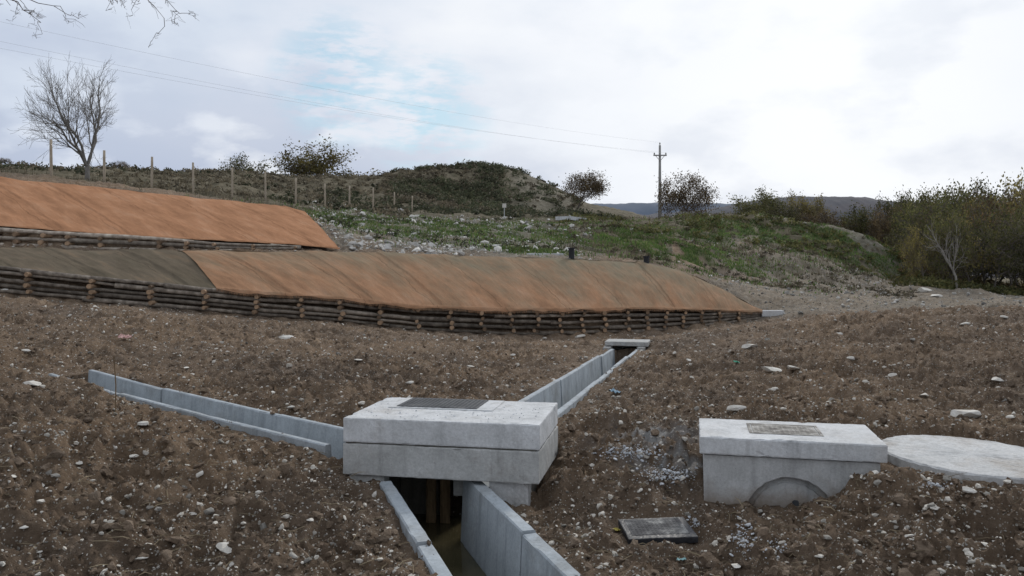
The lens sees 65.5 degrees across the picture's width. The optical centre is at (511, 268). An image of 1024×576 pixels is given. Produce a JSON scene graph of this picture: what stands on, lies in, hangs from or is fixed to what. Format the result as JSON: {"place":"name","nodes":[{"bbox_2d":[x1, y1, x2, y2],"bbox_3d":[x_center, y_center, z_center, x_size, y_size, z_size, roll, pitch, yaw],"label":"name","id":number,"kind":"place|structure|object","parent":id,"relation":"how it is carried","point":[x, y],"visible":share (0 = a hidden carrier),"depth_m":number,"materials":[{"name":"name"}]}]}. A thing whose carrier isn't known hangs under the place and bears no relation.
{"place":"outdoors","nodes":[
{"label":"outdoors","id":0,"kind":"place"},
{"bbox_2d":[0,164,1023,575],"bbox_3d":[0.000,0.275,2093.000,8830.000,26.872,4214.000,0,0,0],"label":"ground","id":1,"kind":"structure","parent":0,"point":[218,374],"depth_m":6.96,"materials":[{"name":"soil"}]},
{"bbox_2d":[22,381,41,385],"bbox_3d":[-4.018,0.960,6.668,0.134,0.046,0.100,0,0,5],"label":"stone","id":2,"kind":"object","parent":1,"relation":"on","point":[33,383],"visible":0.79,"depth_m":6.64,"materials":[{"name":"white stone"}]},
{"bbox_2d":[49,139,52,176],"bbox_3d":[-18.517,-4.223,32.000,0.117,1.943,0.117,0,0,-25],"label":"fence post","id":3,"kind":"object","parent":1,"relation":"on","point":[50,161],"visible":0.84,"depth_m":31.96,"materials":[{"name":"brown wood"}]},
{"bbox_2d":[8,53,118,180],"bbox_3d":[-22.864,-7.952,41.191,4.603,7.183,7.562,0,0,0],"label":"bare tree","id":4,"kind":"object","parent":1,"relation":"on","point":[66,125],"visible":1,"depth_m":40.89,"materials":[{"name":"grey plant"}]},
{"bbox_2d":[1,0,198,47],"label":"overhanging tree","id":5,"kind":"object","parent":1,"relation":"on","point":[29,12],"visible":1,"depth_m":5.80,"materials":[{"name":"brown plant"}]},
{"bbox_2d":[103,150,105,181],"bbox_3d":[-17.917,-4.230,35.000,0.116,1.947,0.116,0,0,23],"label":"fence post","id":6,"kind":"object","parent":1,"relation":"on","point":[104,164],"visible":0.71,"depth_m":34.95,"materials":[{"name":"brown wood"}]},
{"bbox_2d":[0,247,215,287],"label":"erosion matting","id":7,"kind":"object","parent":1,"relation":"on","point":[167,266],"visible":1,"depth_m":20.64,"materials":[{"name":"beige fabric"}]},
{"bbox_2d":[113,356,115,411],"bbox_3d":[-2.867,0.887,5.749,0.022,0.516,0.008,0,0,0],"label":"steel rod","id":8,"kind":"object","parent":1,"relation":"on","point":[115,382],"visible":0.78,"depth_m":5.75,"materials":[{"name":"brown metal"}]},
{"bbox_2d":[111,160,130,167],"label":"shrub","id":9,"kind":"object","parent":1,"relation":"on","point":[120,164],"visible":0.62,"depth_m":78.18,"materials":[{"name":"green plant"}]},
{"bbox_2d":[0,228,300,250],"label":"log retaining wall","id":10,"kind":"structure","parent":1,"relation":"on","point":[71,239],"depth_m":23.84,"materials":[{"name":"brown wood"}]},
{"bbox_2d":[150,157,152,186],"bbox_3d":[-16.732,-4.186,37.000,0.127,2.036,0.118,0,0,26],"label":"fence post","id":11,"kind":"object","parent":1,"relation":"on","point":[151,180],"visible":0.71,"depth_m":36.96,"materials":[{"name":"brown wood"}]},
{"bbox_2d":[0,176,339,248],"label":"erosion matting","id":12,"kind":"object","parent":1,"relation":"on","point":[57,206],"visible":1,"depth_m":26.62,"materials":[{"name":"brown fabric"}]},
{"bbox_2d":[192,162,193,194],"bbox_3d":[-15.610,-4.156,39.000,0.119,2.093,0.120,0,0,-21],"label":"fence post","id":13,"kind":"object","parent":1,"relation":"on","point":[193,177],"visible":0.74,"depth_m":38.95,"materials":[{"name":"brown wood"}]},
{"bbox_2d":[48,370,344,458],"bbox_3d":[-2.958,1.380,7.090,4.859,0.527,0.477,0,0,40],"label":"drainage channel","id":14,"kind":"object","parent":1,"relation":"on","point":[326,439],"visible":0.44,"depth_m":6.65,"materials":[{"name":"concrete"}]},
{"bbox_2d":[0,160,412,220],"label":"scrub","id":15,"kind":"object","parent":1,"relation":"on","point":[312,194],"visible":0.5,"depth_m":66.31,"materials":[{"name":"plant"}]},
{"bbox_2d":[216,542,231,553],"bbox_3d":[-1.281,1.243,3.555,0.090,0.029,0.067,10,11,24],"label":"stone","id":16,"kind":"object","parent":1,"relation":"on","point":[223,547],"visible":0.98,"depth_m":3.54,"materials":[{"name":"white stone"}]},
{"bbox_2d":[231,168,232,197],"bbox_3d":[-14.749,-4.289,42.001,0.118,2.088,0.114,0,0,26],"label":"fence post","id":17,"kind":"object","parent":1,"relation":"on","point":[232,182],"visible":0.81,"depth_m":41.95,"materials":[{"name":"brown wood"}]},
{"bbox_2d":[218,151,271,173],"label":"oak tree","id":18,"kind":"object","parent":1,"relation":"on","point":[241,164],"visible":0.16,"depth_m":111.42,"materials":[{"name":"green plant"}]},
{"bbox_2d":[264,171,266,200],"bbox_3d":[-13.928,-4.393,45.001,0.122,2.209,0.118,0,0,22],"label":"fence post","id":19,"kind":"object","parent":1,"relation":"on","point":[265,196],"visible":0.84,"depth_m":44.95,"materials":[{"name":"brown wood"}]},
{"bbox_2d":[275,335,293,338],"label":"stone","id":20,"kind":"object","parent":1,"relation":"on","point":[285,336],"visible":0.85,"depth_m":12.96,"materials":[{"name":"white stone"}]},
{"bbox_2d":[295,178,296,203],"bbox_3d":[-13.034,-4.467,48.001,0.122,2.021,0.116,0,0,-20],"label":"fence post","id":21,"kind":"object","parent":1,"relation":"on","point":[295,190],"visible":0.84,"depth_m":47.96,"materials":[{"name":"brown wood"}]},
{"bbox_2d":[263,134,380,175],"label":"oak tree","id":22,"kind":"object","parent":1,"relation":"on","point":[302,165],"visible":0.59,"depth_m":110.98,"materials":[{"name":"green plant"}]},
{"bbox_2d":[324,184,325,207],"bbox_3d":[-11.972,-4.472,51.000,0.128,1.958,0.114,0,0,21],"label":"fence post","id":23,"kind":"object","parent":1,"relation":"on","point":[325,195],"visible":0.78,"depth_m":50.95,"materials":[{"name":"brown wood"}]},
{"bbox_2d":[55,350,635,556],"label":"soil clods","id":24,"kind":"object","parent":1,"relation":"on","point":[428,541],"visible":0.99,"depth_m":6.46,"materials":[{"name":"brown soil"}]},
{"bbox_2d":[0,266,760,334],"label":"log retaining wall","id":25,"kind":"structure","parent":1,"relation":"on","point":[95,292],"depth_m":20.62,"materials":[{"name":"brown wood"}]},
{"bbox_2d":[217,289,762,314],"bbox_3d":[0.756,1.032,22.920,17.353,1.036,1.052,0,0,-24],"label":"coir fringe","id":26,"kind":"object","parent":25,"relation":"attached to","point":[313,298],"visible":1,"depth_m":21.58,"materials":[{"name":"brown fabric"}]},
{"bbox_2d":[315,208,568,250],"bbox_3d":[-4.832,-2.534,43.019,17.243,3.946,26.421,0,0,0],"label":"scrub","id":27,"kind":"object","parent":1,"relation":"on","point":[491,241],"visible":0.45,"depth_m":35.31,"materials":[{"name":"green plant"}]},
{"bbox_2d":[309,201,590,259],"bbox_3d":[-4.288,-2.417,41.254,18.479,4.364,31.592,0,0,0],"label":"rubble","id":28,"kind":"object","parent":1,"relation":"on","point":[386,245],"visible":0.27,"depth_m":30.09,"materials":[{"name":"grey stone"}]},
{"bbox_2d":[343,397,557,522],"bbox_3d":[-0.382,1.449,5.434,1.295,1.004,0.854,0,0,12],"label":"inspection chamber","id":29,"kind":"object","parent":1,"relation":"on","point":[419,461],"visible":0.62,"depth_m":5.08,"materials":[{"name":"concrete"}]},
{"bbox_2d":[366,403,539,421],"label":"mortar crumbs","id":30,"kind":"object","parent":29,"relation":"on","point":[451,414],"visible":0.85,"depth_m":5.28,"materials":[{"name":"grey concrete"}]},
{"bbox_2d":[315,186,614,217],"bbox_3d":[-4.245,-5.526,64.948,27.090,3.912,15.007,0,0,0],"label":"scrub","id":31,"kind":"object","parent":1,"relation":"on","point":[449,210],"visible":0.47,"depth_m":63.97,"materials":[{"name":"green plant"}]},
{"bbox_2d":[183,250,762,312],"bbox_3d":[-0.126,0.460,24.211,18.488,2.012,3.928,0,0,-21],"label":"erosion matting","id":32,"kind":"object","parent":1,"relation":"on","point":[473,283],"visible":1,"depth_m":23.44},
{"bbox_2d":[0,165,952,303],"bbox_3d":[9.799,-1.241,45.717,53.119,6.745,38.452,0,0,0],"label":"grass","id":33,"kind":"structure","parent":1,"relation":"on","point":[520,250],"depth_m":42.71,"materials":[{"name":"green plant"}]},
{"bbox_2d":[379,481,579,575],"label":"drainage channel","id":34,"kind":"object","parent":1,"relation":"on","point":[500,536],"visible":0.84,"depth_m":4.37,"materials":[{"name":"concrete"}]},
{"bbox_2d":[413,513,486,575],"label":"water","id":35,"kind":"structure","parent":34,"relation":"in","point":[457,558],"depth_m":5.12,"materials":[{"name":"brown liquid"}]},
{"bbox_2d":[379,159,583,213],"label":"scrub","id":36,"kind":"object","parent":1,"relation":"on","point":[464,196],"visible":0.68,"depth_m":87.76,"materials":[{"name":"green plant"}]},
{"bbox_2d":[0,310,1023,575],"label":"dead stalks","id":37,"kind":"object","parent":1,"relation":"on","point":[512,504],"visible":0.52,"depth_m":4.09,"materials":[{"name":"beige plant"}]},
{"bbox_2d":[0,303,1023,575],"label":"soil clods","id":38,"kind":"object","parent":1,"relation":"on","point":[924,547],"visible":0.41,"depth_m":4.32,"materials":[{"name":"brown soil"}]},
{"bbox_2d":[526,253,562,255],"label":"flat slab","id":39,"kind":"structure","parent":1,"relation":"on","point":[545,253],"depth_m":28.25,"materials":[{"name":"concrete"}]},
{"bbox_2d":[482,349,638,486],"bbox_3d":[1.025,1.607,10.451,0.540,0.823,9.347,0,0,14],"label":"drainage channel","id":40,"kind":"object","parent":1,"relation":"on","point":[567,392],"visible":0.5,"depth_m":9.95,"materials":[{"name":"concrete"}]},
{"bbox_2d":[555,216,586,220],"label":"road ramp","id":41,"kind":"structure","parent":1,"relation":"on","point":[565,217],"depth_m":54.81,"materials":[{"name":"concrete"}]},
{"bbox_2d":[568,248,574,258],"bbox_3d":[2.033,-0.435,27.200,0.250,0.572,0.250,0,0,0],"label":"vent pipe","id":42,"kind":"object","parent":1,"relation":"on","point":[571,253],"visible":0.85,"depth_m":27.11,"materials":[{"name":"black plastic"}]},
{"bbox_2d":[548,168,611,209],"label":"oak tree","id":43,"kind":"object","parent":1,"relation":"on","point":[595,186],"visible":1,"depth_m":84.04,"materials":[{"name":"green plant"}]},
{"bbox_2d":[637,346,646,350],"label":"culvert wall","id":44,"kind":"structure","parent":1,"relation":"on","point":[643,348],"depth_m":14.92,"materials":[{"name":"concrete"}]},
{"bbox_2d":[605,339,649,346],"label":"culvert slab","id":45,"kind":"structure","parent":44,"relation":"on","point":[627,342],"depth_m":15.17,"materials":[{"name":"concrete"}]},
{"bbox_2d":[618,517,697,544],"bbox_3d":[0.785,1.416,4.309,0.372,0.039,0.292,-1,3,-3],"label":"concrete slab","id":46,"kind":"object","parent":1,"relation":"on","point":[677,530],"visible":0.98,"depth_m":4.26,"materials":[{"name":"grey concrete"}]},
{"bbox_2d":[653,143,666,216],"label":"power pole","id":47,"kind":"object","parent":1,"relation":"on","point":[659,187],"visible":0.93,"depth_m":89.87,"materials":[{"name":"wood"}]},
{"bbox_2d":[0,41,652,152],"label":"power line","id":48,"kind":"object","parent":47,"relation":"attached to","point":[286,97],"visible":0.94,"depth_m":54.02,"materials":[{"name":"metal"}]},
{"bbox_2d":[4,22,651,141],"bbox_3d":[-5.951,-13.541,64.930,0.011,1.445,67.376,0,0,42],"label":"power line","id":49,"kind":"object","parent":47,"relation":"attached to","point":[292,82],"visible":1,"depth_m":54.56,"materials":[{"name":"metal"}]},
{"bbox_2d":[1,48,663,152],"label":"power line","id":50,"kind":"object","parent":47,"relation":"attached to","point":[292,101],"visible":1,"depth_m":53.84,"materials":[{"name":"metal"}]},
{"bbox_2d":[654,169,720,216],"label":"oak tree","id":51,"kind":"object","parent":1,"relation":"on","point":[682,197],"visible":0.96,"depth_m":80.54,"materials":[{"name":"green plant"}]},
{"bbox_2d":[558,214,909,303],"bbox_3d":[14.937,-1.305,45.971,26.430,5.646,27.993,0,0,0],"label":"rubble","id":52,"kind":"object","parent":1,"relation":"on","point":[737,281],"visible":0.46,"depth_m":40.10,"materials":[{"name":"grey stone"}]},
{"bbox_2d":[550,210,921,298],"bbox_3d":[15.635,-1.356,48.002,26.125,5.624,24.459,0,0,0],"label":"scrub","id":53,"kind":"object","parent":1,"relation":"on","point":[798,285],"visible":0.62,"depth_m":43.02,"materials":[{"name":"green plant"}]},
{"bbox_2d":[727,405,745,411],"bbox_3d":[1.814,1.130,6.432,0.174,0.067,0.072,-3,3,-4],"label":"stone","id":54,"kind":"object","parent":1,"relation":"on","point":[732,408],"visible":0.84,"depth_m":6.41,"materials":[{"name":"white stone"}]},
{"bbox_2d":[742,344,757,348],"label":"stone","id":55,"kind":"object","parent":1,"relation":"on","point":[746,346],"visible":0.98,"depth_m":12.13,"materials":[{"name":"white stone"}]},
{"bbox_2d":[721,184,786,215],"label":"oak tree","id":56,"kind":"object","parent":1,"relation":"on","point":[770,201],"visible":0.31,"depth_m":83.19,"materials":[{"name":"green plant"}]},
{"bbox_2d":[582,440,951,559],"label":"mortar crumbs","id":57,"kind":"object","parent":1,"relation":"on","point":[686,473],"visible":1,"depth_m":4.92,"materials":[{"name":"grey concrete"}]},
{"bbox_2d":[761,366,781,371],"bbox_3d":[2.811,1.090,8.622,0.196,0.056,0.222,11,-3,-3],"label":"stone","id":58,"kind":"object","parent":1,"relation":"on","point":[771,369],"visible":0.92,"depth_m":8.57,"materials":[{"name":"white stone"}]},
{"bbox_2d":[761,310,783,316],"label":"kerb block","id":59,"kind":"structure","parent":1,"relation":"on","point":[766,313],"depth_m":26.85,"materials":[{"name":"concrete"}]},
{"bbox_2d":[746,199,807,221],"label":"shrub","id":60,"kind":"object","parent":1,"relation":"on","point":[784,213],"visible":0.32,"depth_m":73.83,"materials":[{"name":"green plant"}]},
{"bbox_2d":[699,418,887,507],"bbox_3d":[1.710,1.385,4.980,1.052,0.758,0.622,0,0,13],"label":"drain chamber","id":61,"kind":"object","parent":1,"relation":"on","point":[757,463],"visible":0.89,"depth_m":4.74,"materials":[{"name":"concrete"}]},
{"bbox_2d":[777,188,834,223],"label":"oak tree","id":62,"kind":"object","parent":1,"relation":"on","point":[802,205],"visible":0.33,"depth_m":80.58,"materials":[{"name":"green plant"}]},
{"bbox_2d":[792,207,860,230],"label":"shrub","id":63,"kind":"object","parent":1,"relation":"on","point":[833,221],"visible":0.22,"depth_m":73.07,"materials":[{"name":"green plant"}]},
{"bbox_2d":[836,200,882,234],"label":"shrub","id":64,"kind":"object","parent":1,"relation":"on","point":[863,220],"visible":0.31,"depth_m":73.58,"materials":[{"name":"green plant"}]},
{"bbox_2d":[709,238,1022,324],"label":"rubble","id":65,"kind":"object","parent":1,"relation":"on","point":[886,302],"visible":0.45,"depth_m":34.63,"materials":[{"name":"white stone"}]},
{"bbox_2d":[862,204,904,247],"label":"autumn tree","id":66,"kind":"object","parent":1,"relation":"on","point":[880,228],"visible":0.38,"depth_m":70.89,"materials":[{"name":"green plant"}]},
{"bbox_2d":[870,187,925,250],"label":"autumn tree","id":67,"kind":"object","parent":1,"relation":"on","point":[887,204],"visible":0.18,"depth_m":72.02,"materials":[{"name":"green plant"}]},
{"bbox_2d":[884,198,929,250],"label":"autumn tree","id":68,"kind":"object","parent":1,"relation":"on","point":[892,234],"visible":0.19,"depth_m":62.97,"materials":[{"name":"green plant"}]},
{"bbox_2d":[894,182,938,210],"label":"autumn tree","id":69,"kind":"object","parent":1,"relation":"on","point":[898,200],"visible":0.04,"depth_m":71.85,"materials":[{"name":"green plant"}]},
{"bbox_2d":[897,223,946,278],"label":"autumn tree","id":70,"kind":"object","parent":1,"relation":"on","point":[910,258],"visible":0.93,"depth_m":45.40,"materials":[{"name":"green plant"}]},
{"bbox_2d":[918,287,931,291],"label":"stone","id":71,"kind":"object","parent":1,"relation":"on","point":[921,289],"visible":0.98,"depth_m":39.96,"materials":[{"name":"white stone"}]},
{"bbox_2d":[890,185,962,246],"bbox_3d":[31.482,-2.656,60.120,5.573,7.554,5.804,0,0,37],"label":"autumn tree","id":72,"kind":"object","parent":1,"relation":"on","point":[918,205],"visible":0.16,"depth_m":60.28,"materials":[{"name":"green plant"}]},
{"bbox_2d":[882,191,971,269],"bbox_3d":[27.233,-2.078,51.388,5.966,5.712,5.728,0,0,-38],"label":"autumn tree","id":73,"kind":"object","parent":1,"relation":"on","point":[933,213],"visible":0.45,"depth_m":50.73,"materials":[{"name":"green plant"}]},
{"bbox_2d":[892,179,976,254],"bbox_3d":[33.163,-2.780,62.281,6.635,8.380,6.911,0,0,19],"label":"autumn tree","id":74,"kind":"object","parent":1,"relation":"on","point":[952,199],"visible":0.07,"depth_m":60.43,"materials":[{"name":"green plant"}]},
{"bbox_2d":[892,206,978,248],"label":"autumn tree","id":75,"kind":"object","parent":1,"relation":"on","point":[930,228],"visible":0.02,"depth_m":55.09,"materials":[{"name":"green plant"}]},
{"bbox_2d":[919,197,960,271],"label":"autumn tree","id":76,"kind":"object","parent":1,"relation":"on","point":[928,219],"visible":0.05,"depth_m":54.49,"materials":[{"name":"green plant"}]},
{"bbox_2d":[920,217,967,288],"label":"bare tree","id":77,"kind":"object","parent":1,"relation":"on","point":[946,258],"visible":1,"depth_m":43.47,"materials":[{"name":"grey plant"}]},
{"bbox_2d":[916,231,978,281],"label":"autumn tree","id":78,"kind":"object","parent":1,"relation":"on","point":[945,265],"visible":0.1,"depth_m":46.20,"materials":[{"name":"green plant"}]},
{"bbox_2d":[915,204,980,283],"bbox_3d":[24.692,-1.045,45.115,3.331,5.145,3.470,0,0,36],"label":"autumn tree","id":79,"kind":"object","parent":1,"relation":"on","point":[964,242],"visible":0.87,"depth_m":44.48,"materials":[{"name":"green plant"}]},
{"bbox_2d":[882,435,1023,486],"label":"round concrete lid","id":80,"kind":"object","parent":1,"relation":"on","point":[972,459],"visible":0.84,"depth_m":4.84,"materials":[{"name":"grey concrete"}]},
{"bbox_2d":[888,271,1023,295],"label":"scrub","id":81,"kind":"object","parent":1,"relation":"on","point":[933,281],"visible":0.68,"depth_m":43.55,"materials":[{"name":"green plant"}]},
{"bbox_2d":[888,250,1023,288],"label":"scrub","id":82,"kind":"object","parent":1,"relation":"on","point":[980,280],"visible":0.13,"depth_m":50.48,"materials":[{"name":"green plant"}]},
{"bbox_2d":[922,214,1005,282],"bbox_3d":[25.589,-0.940,45.968,3.630,4.767,4.297,0,0,-3],"label":"autumn tree","id":83,"kind":"object","parent":1,"relation":"on","point":[981,263],"visible":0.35,"depth_m":45.15,"materials":[{"name":"green plant"}]},
{"bbox_2d":[950,410,981,417],"bbox_3d":[3.596,1.157,6.301,0.251,0.078,0.079,4,1,-5],"label":"stone","id":84,"kind":"object","parent":1,"relation":"on","point":[969,413],"visible":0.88,"depth_m":6.29,"materials":[{"name":"white stone"}]},
{"bbox_2d":[962,486,976,492],"bbox_3d":[2.248,1.087,3.914,0.065,0.024,0.046,5,9,24],"label":"stone","id":85,"kind":"object","parent":1,"relation":"on","point":[968,489],"visible":1,"depth_m":3.90,"materials":[{"name":"white stone"}]},
{"bbox_2d":[934,172,1007,201],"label":"autumn tree","id":86,"kind":"object","parent":1,"relation":"on","point":[978,190],"visible":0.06,"depth_m":69.06,"materials":[{"name":"green plant"}]},
{"bbox_2d":[949,193,998,279],"bbox_3d":[30.211,-1.607,52.251,3.760,6.757,4.451,0,0,-10],"label":"autumn tree","id":87,"kind":"object","parent":1,"relation":"on","point":[971,210],"visible":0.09,"depth_m":51.63,"materials":[{"name":"green plant"}]},
{"bbox_2d":[936,184,1012,278],"bbox_3d":[32.559,-2.226,56.317,5.615,7.744,5.391,0,0,-21],"label":"autumn tree","id":88,"kind":"object","parent":1,"relation":"on","point":[997,203],"visible":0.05,"depth_m":56.51,"materials":[{"name":"green plant"}]},
{"bbox_2d":[955,227,1003,283],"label":"autumn tree","id":89,"kind":"object","parent":1,"relation":"on","point":[975,269],"visible":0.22,"depth_m":48.21,"materials":[{"name":"green plant"}]},
{"bbox_2d":[959,214,1023,287],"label":"autumn tree","id":90,"kind":"object","parent":1,"relation":"on","point":[1018,253],"visible":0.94,"depth_m":44.48,"materials":[{"name":"green plant"}]},
{"bbox_2d":[960,184,1023,284],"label":"autumn tree","id":91,"kind":"object","parent":1,"relation":"on","point":[991,203],"visible":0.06,"depth_m":54.55,"materials":[{"name":"green plant"}]},
{"bbox_2d":[962,211,1023,285],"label":"autumn tree","id":92,"kind":"object","parent":1,"relation":"on","point":[987,230],"visible":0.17,"depth_m":48.11,"materials":[{"name":"green plant"}]},
{"bbox_2d":[965,204,1023,277],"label":"autumn tree","id":93,"kind":"object","parent":1,"relation":"on","point":[982,215],"visible":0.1,"depth_m":49.20,"materials":[{"name":"green plant"}]},
{"bbox_2d":[969,188,1023,282],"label":"autumn tree","id":94,"kind":"object","parent":1,"relation":"on","point":[1005,199],"visible":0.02,"depth_m":64.46,"materials":[{"name":"green plant"}]},
{"bbox_2d":[978,167,1023,216],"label":"autumn tree","id":95,"kind":"object","parent":1,"relation":"on","point":[1016,184],"visible":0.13,"depth_m":62.21,"materials":[{"name":"green plant"}]},
{"bbox_2d":[979,195,1023,285],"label":"autumn tree","id":96,"kind":"object","parent":1,"relation":"on","point":[992,217],"visible":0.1,"depth_m":51.53,"materials":[{"name":"green plant"}]},
{"bbox_2d":[984,182,1023,285],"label":"autumn tree","id":97,"kind":"object","parent":1,"relation":"on","point":[1021,198],"visible":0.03,"depth_m":59.62,"materials":[{"name":"green plant"}]},
{"bbox_2d":[988,197,1023,286],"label":"autumn tree","id":98,"kind":"object","parent":1,"relation":"on","point":[1011,225],"visible":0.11,"depth_m":51.49,"materials":[{"name":"green plant"}]},
{"bbox_2d":[990,207,1023,284],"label":"autumn tree","id":99,"kind":"object","parent":1,"relation":"on","point":[1014,221],"visible":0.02,"depth_m":52.24,"materials":[{"name":"green plant"}]},
{"bbox_2d":[998,212,1023,286],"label":"autumn tree","id":100,"kind":"object","parent":1,"relation":"on","point":[1016,249],"visible":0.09,"depth_m":47.70,"materials":[{"name":"green plant"}]},
{"bbox_2d":[0,0,1023,203],"label":"sky","id":101,"kind":"structure","parent":0,"point":[838,98],"materials":[{"name":"white"}]},
{"bbox_2d":[594,202,732,214],"bbox_3d":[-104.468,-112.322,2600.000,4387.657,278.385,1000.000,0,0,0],"label":"hills","id":102,"kind":"structure","parent":0,"point":[644,208],"depth_m":2476.77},
{"bbox_2d":[640,196,1018,277],"bbox_3d":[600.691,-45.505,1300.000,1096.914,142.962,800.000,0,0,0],"label":"hills","id":103,"kind":"structure","parent":0,"point":[833,203],"depth_m":1190.92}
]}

